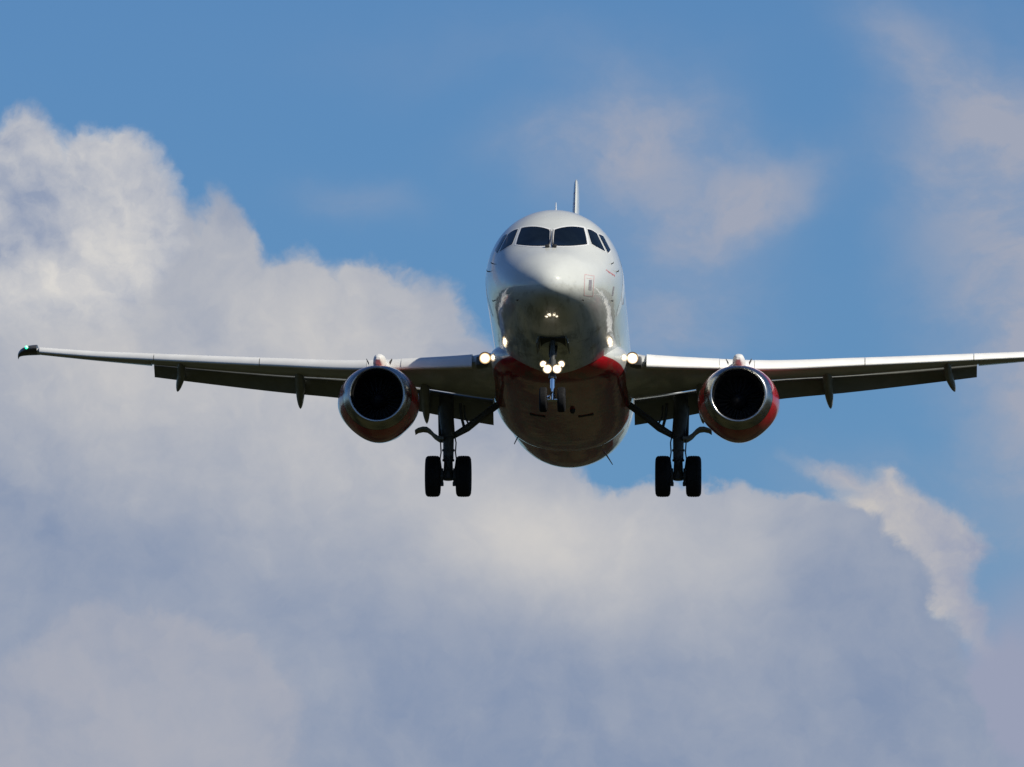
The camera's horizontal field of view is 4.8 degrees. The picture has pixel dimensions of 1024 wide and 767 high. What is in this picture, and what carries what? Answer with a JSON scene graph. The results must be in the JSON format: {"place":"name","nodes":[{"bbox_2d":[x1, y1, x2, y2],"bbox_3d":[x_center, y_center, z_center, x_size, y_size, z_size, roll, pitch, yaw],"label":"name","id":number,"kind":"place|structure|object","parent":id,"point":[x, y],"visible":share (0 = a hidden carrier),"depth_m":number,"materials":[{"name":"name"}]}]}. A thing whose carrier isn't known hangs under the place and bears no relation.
{"place":"outdoors","nodes":[
{"label":"outdoors","id":0,"kind":"place"},
{"bbox_2d":[0,0,1023,766],"label":"sky","id":1,"kind":"structure","parent":0,"point":[198,574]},
{"bbox_2d":[18,179,1023,496],"bbox_3d":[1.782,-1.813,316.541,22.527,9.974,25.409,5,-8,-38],"label":"airliner","id":2,"kind":"object","parent":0,"point":[562,375],"visible":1,"depth_m":310.58,"materials":[{"name":"paint"}]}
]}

